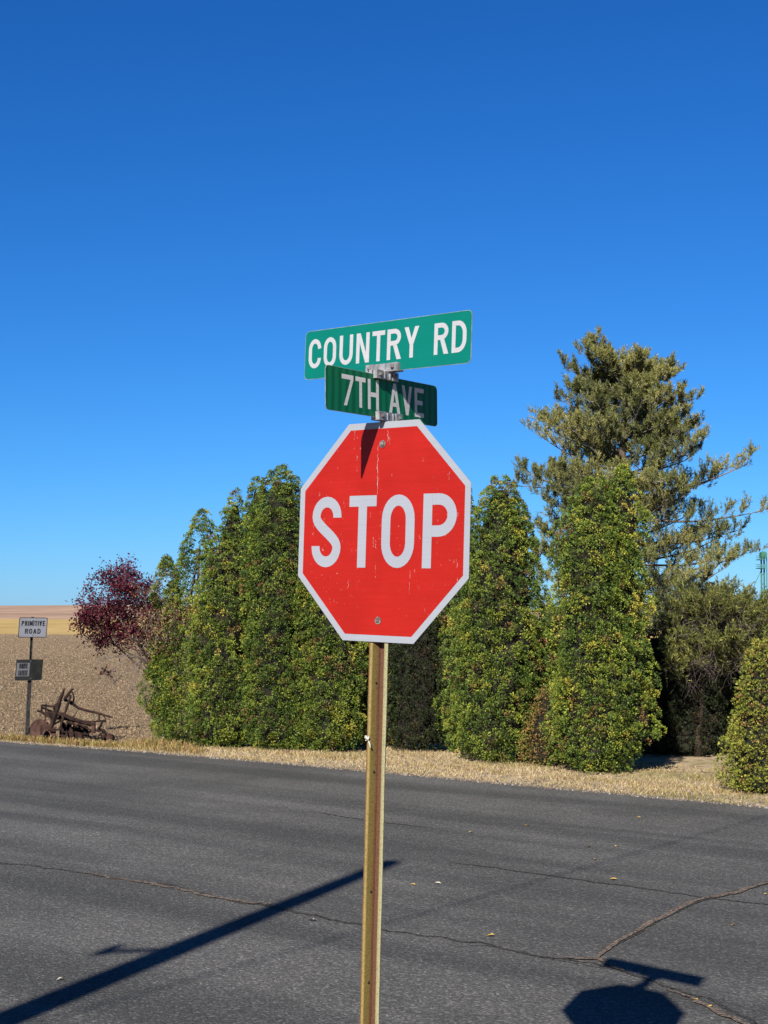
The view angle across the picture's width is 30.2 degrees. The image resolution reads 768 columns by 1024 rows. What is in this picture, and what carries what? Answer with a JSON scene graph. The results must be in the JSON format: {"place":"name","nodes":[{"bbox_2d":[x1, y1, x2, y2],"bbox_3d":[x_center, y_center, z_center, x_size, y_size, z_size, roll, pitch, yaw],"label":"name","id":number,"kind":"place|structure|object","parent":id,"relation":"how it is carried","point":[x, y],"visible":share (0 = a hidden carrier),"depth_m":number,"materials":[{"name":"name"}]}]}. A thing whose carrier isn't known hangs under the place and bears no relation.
{"place":"outdoors","nodes":[
{"label":"outdoors","id":0,"kind":"place"},
{"bbox_2d":[0,655,508,777],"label":"tilled field","id":1,"kind":"structure","parent":0,"point":[39,690],"depth_m":44.77,"materials":[{"name":"soil"}]},
{"bbox_2d":[66,553,197,731],"bbox_3d":[-4.812,2.701,28.532,3.335,3.846,2.231,-3,-5,35],"label":"purple leaf tree","id":2,"kind":"object","parent":1,"relation":"on","point":[125,585],"visible":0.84,"depth_m":28.64,"materials":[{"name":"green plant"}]},
{"bbox_2d":[0,634,557,677],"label":"ground","id":3,"kind":"structure","parent":0,"point":[36,652],"depth_m":126.67,"materials":[{"name":"soil"}]},
{"bbox_2d":[15,617,47,735],"bbox_3d":[-7.126,3.447,28.661,0.588,2.656,0.230,1,-4,-5],"label":"road sign","id":4,"kind":"object","parent":3,"relation":"on","point":[30,669],"visible":1,"depth_m":28.68,"materials":[{"name":"metal"}]},
{"bbox_2d":[29,688,114,740],"bbox_3d":[-6.270,4.117,28.589,1.755,1.148,0.647,1,-4,-5],"label":"rusty plough","id":5,"kind":"object","parent":3,"relation":"on","point":[40,727],"visible":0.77,"depth_m":28.55,"materials":[{"name":"metal"}]},
{"bbox_2d":[0,633,219,741],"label":"soil clods","id":6,"kind":"object","parent":3,"relation":"on","point":[134,728],"visible":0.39,"depth_m":51.77,"materials":[{"name":"brown soil"}]},
{"bbox_2d":[136,508,216,743],"bbox_3d":[-3.967,2.265,28.168,1.826,4.752,1.695,0,-4,0],"label":"arborvitae","id":7,"kind":"object","parent":3,"relation":"on","point":[171,698],"visible":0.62,"depth_m":27.88,"materials":[{"name":"green plant"}]},
{"bbox_2d":[180,487,258,747],"bbox_3d":[-3.072,2.042,27.480,1.755,5.104,1.783,0,-4,0],"label":"arborvitae","id":8,"kind":"object","parent":3,"relation":"on","point":[220,631],"visible":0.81,"depth_m":27.09,"materials":[{"name":"green plant"}]},
{"bbox_2d":[235,476,269,746],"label":"arborvitae","id":9,"kind":"object","parent":3,"relation":"on","point":[250,495],"visible":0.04,"depth_m":27.90,"materials":[{"name":"green plant"}]},
{"bbox_2d":[235,463,310,749],"bbox_3d":[-1.977,1.798,26.918,1.657,5.522,1.738,0,-4,0],"label":"arborvitae","id":10,"kind":"object","parent":3,"relation":"on","point":[276,539],"visible":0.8,"depth_m":26.55,"materials":[{"name":"green plant"}]},
{"bbox_2d":[278,515,324,750],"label":"arborvitae","id":11,"kind":"object","parent":3,"relation":"on","point":[301,665],"visible":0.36,"depth_m":26.41,"materials":[{"name":"green plant"}]},
{"bbox_2d":[287,543,368,751],"bbox_3d":[-1.004,1.851,26.718,1.726,5.400,1.790,0,-4,0],"label":"arborvitae","id":12,"kind":"object","parent":3,"relation":"on","point":[335,689],"visible":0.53,"depth_m":26.17,"materials":[{"name":"green plant"}]},
{"bbox_2d":[433,474,560,763],"bbox_3d":[2.004,1.878,25.042,2.276,5.136,2.180,0,-4,0],"label":"arborvitae","id":13,"kind":"object","parent":3,"relation":"on","point":[503,664],"visible":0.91,"depth_m":24.56,"materials":[{"name":"green plant"}]},
{"bbox_2d":[646,636,738,755],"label":"arborvitae","id":14,"kind":"object","parent":3,"relation":"on","point":[681,737],"visible":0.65,"depth_m":25.94,"materials":[{"name":"green plant"}]},
{"bbox_2d":[753,550,766,590],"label":"grain elevator","id":15,"kind":"object","parent":3,"relation":"on","point":[763,557],"visible":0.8,"depth_m":149.89,"materials":[{"name":"green metal"}]},
{"bbox_2d":[0,605,652,620],"bbox_3d":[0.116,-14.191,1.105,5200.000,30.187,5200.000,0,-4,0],"label":"hills","id":16,"kind":"structure","parent":0,"point":[43,611],"depth_m":1654.27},
{"bbox_2d":[0,619,660,638],"bbox_3d":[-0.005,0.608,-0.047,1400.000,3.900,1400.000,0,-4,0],"label":"stubble field","id":17,"kind":"structure","parent":0,"point":[54,626],"depth_m":371.59,"materials":[{"name":"beige plant"}]},
{"bbox_2d":[0,742,767,1023],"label":"road","id":18,"kind":"structure","parent":0,"point":[114,951],"depth_m":12.29,"materials":[{"name":"grey asphalt"}]},
{"bbox_2d":[85,872,276,906],"bbox_3d":[-1.826,3.341,12.616,2.539,0.001,0.168,-3,-6,39],"label":"road crack","id":19,"kind":"object","parent":18,"relation":"on","point":[177,887],"visible":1,"depth_m":12.53,"materials":[{"name":"grey asphalt"}]},
{"bbox_2d":[318,812,421,826],"bbox_3d":[-0.187,3.710,17.135,2.073,0.001,0.094,-4,-6,43],"label":"road crack","id":20,"kind":"object","parent":18,"relation":"on","point":[362,819],"visible":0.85,"depth_m":17.21,"materials":[{"name":"black asphalt"}]},
{"bbox_2d":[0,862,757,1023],"bbox_3d":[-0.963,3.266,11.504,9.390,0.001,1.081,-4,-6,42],"label":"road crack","id":21,"kind":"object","parent":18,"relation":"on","point":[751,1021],"visible":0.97,"depth_m":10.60,"materials":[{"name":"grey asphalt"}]},
{"bbox_2d":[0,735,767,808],"bbox_3d":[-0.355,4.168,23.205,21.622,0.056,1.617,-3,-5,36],"label":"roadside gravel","id":22,"kind":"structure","parent":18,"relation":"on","point":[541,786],"depth_m":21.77,"materials":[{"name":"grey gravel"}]},
{"bbox_2d":[449,945,600,967],"bbox_3d":[1.030,3.186,10.247,1.258,0.001,0.220,-2,-5,29],"label":"road crack","id":23,"kind":"object","parent":18,"relation":"on","point":[526,954],"visible":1,"depth_m":10.18,"materials":[{"name":"grey asphalt"}]},
{"bbox_2d":[566,957,623,969],"bbox_3d":[1.506,3.162,10.014,0.573,0.001,0.206,-4,-6,42],"label":"road crack","id":24,"kind":"object","parent":18,"relation":"on","point":[611,963],"visible":1,"depth_m":10.03,"materials":[{"name":"grey asphalt"}]},
{"bbox_2d":[452,862,767,904],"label":"road crack","id":25,"kind":"object","parent":18,"relation":"on","point":[614,884],"visible":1,"depth_m":13.03,"materials":[{"name":"grey asphalt"}]},
{"bbox_2d":[596,881,767,956],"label":"road crack","id":26,"kind":"object","parent":18,"relation":"on","point":[644,925],"visible":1,"depth_m":11.61,"materials":[{"name":"asphalt"}]},
{"bbox_2d":[667,989,746,1023],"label":"road crack","id":27,"kind":"object","parent":18,"relation":"on","point":[718,1011],"visible":1,"depth_m":8.78,"materials":[{"name":"grey asphalt"}]},
{"bbox_2d":[0,0,767,609],"label":"sky","id":28,"kind":"structure","parent":0,"point":[191,191],"materials":[{"name":"blue"}]},
{"bbox_2d":[0,739,767,806],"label":"grass verge","id":29,"kind":"object","parent":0,"point":[688,761],"depth_m":23.60,"materials":[{"name":"beige plant"}]},
{"bbox_2d":[0,732,751,796],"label":"roadside weeds","id":30,"kind":"object","parent":29,"relation":"on","point":[150,743],"visible":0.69,"depth_m":26.52,"materials":[{"name":"beige plant"}]},
{"bbox_2d":[353,641,404,746],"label":"arborvitae","id":31,"kind":"object","parent":29,"relation":"on","point":[366,701],"visible":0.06,"depth_m":27.11,"materials":[{"name":"green plant"}]},
{"bbox_2d":[387,604,453,751],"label":"arborvitae","id":32,"kind":"object","parent":29,"relation":"on","point":[416,678],"visible":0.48,"depth_m":26.36,"materials":[{"name":"green plant"}]},
{"bbox_2d":[432,477,480,752],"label":"arborvitae","id":33,"kind":"object","parent":29,"relation":"on","point":[444,636],"visible":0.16,"depth_m":26.34,"materials":[{"name":"green plant"}]},
{"bbox_2d":[517,685,566,765],"bbox_3d":[2.739,3.652,24.072,0.982,1.462,0.981,0,-4,0],"label":"brown shrub","id":34,"kind":"object","parent":29,"relation":"on","point":[538,742],"visible":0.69,"depth_m":23.93,"materials":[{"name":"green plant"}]},
{"bbox_2d":[532,619,568,744],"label":"arborvitae","id":35,"kind":"object","parent":29,"relation":"on","point":[557,632],"visible":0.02,"depth_m":26.54,"materials":[{"name":"green plant"}]},
{"bbox_2d":[538,463,666,773],"bbox_3d":[3.557,1.753,23.326,2.034,5.145,1.810,0,-4,0],"label":"arborvitae","id":36,"kind":"object","parent":29,"relation":"on","point":[605,686],"visible":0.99,"depth_m":22.94,"materials":[{"name":"green plant"}]},
{"bbox_2d":[511,326,767,629],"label":"pine tree","id":37,"kind":"object","parent":29,"relation":"on","point":[633,379],"visible":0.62,"depth_m":29.68,"materials":[{"name":"green plant"}]},
{"bbox_2d":[624,628,678,754],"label":"arborvitae","id":38,"kind":"object","parent":29,"relation":"on","point":[654,641],"visible":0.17,"depth_m":26.25,"materials":[{"name":"green plant"}]},
{"bbox_2d":[640,575,761,750],"bbox_3d":[6.203,2.940,27.487,2.569,3.471,2.516,0,-4,0],"label":"arborvitae","id":39,"kind":"object","parent":29,"relation":"on","point":[661,613],"visible":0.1,"depth_m":27.27,"materials":[{"name":"green plant"}]},
{"bbox_2d":[652,574,767,756],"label":"bare twigged conifer","id":40,"kind":"object","parent":29,"relation":"on","point":[729,604],"visible":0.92,"depth_m":25.29,"materials":[{"name":"green plant"}]},
{"bbox_2d":[709,645,749,753],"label":"arborvitae","id":41,"kind":"object","parent":29,"relation":"on","point":[731,689],"visible":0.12,"depth_m":26.49,"materials":[{"name":"green plant"}]},
{"bbox_2d":[713,637,767,793],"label":"clipped conifer","id":42,"kind":"object","parent":29,"relation":"on","point":[749,769],"visible":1,"depth_m":20.38,"materials":[{"name":"green plant"}]},
{"bbox_2d":[743,589,767,644],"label":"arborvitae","id":43,"kind":"object","parent":29,"relation":"on","point":[766,634],"visible":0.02,"depth_m":30.21,"materials":[{"name":"green plant"}]},
{"label":"near shoulder","id":44,"kind":"structure","parent":0,"visible":0},
{"bbox_2d":[298,310,472,1023],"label":"stop sign","id":45,"kind":"object","parent":44,"relation":"on","point":[384,533],"visible":1,"depth_m":4.89,"materials":[{"name":"metal"}]}
]}

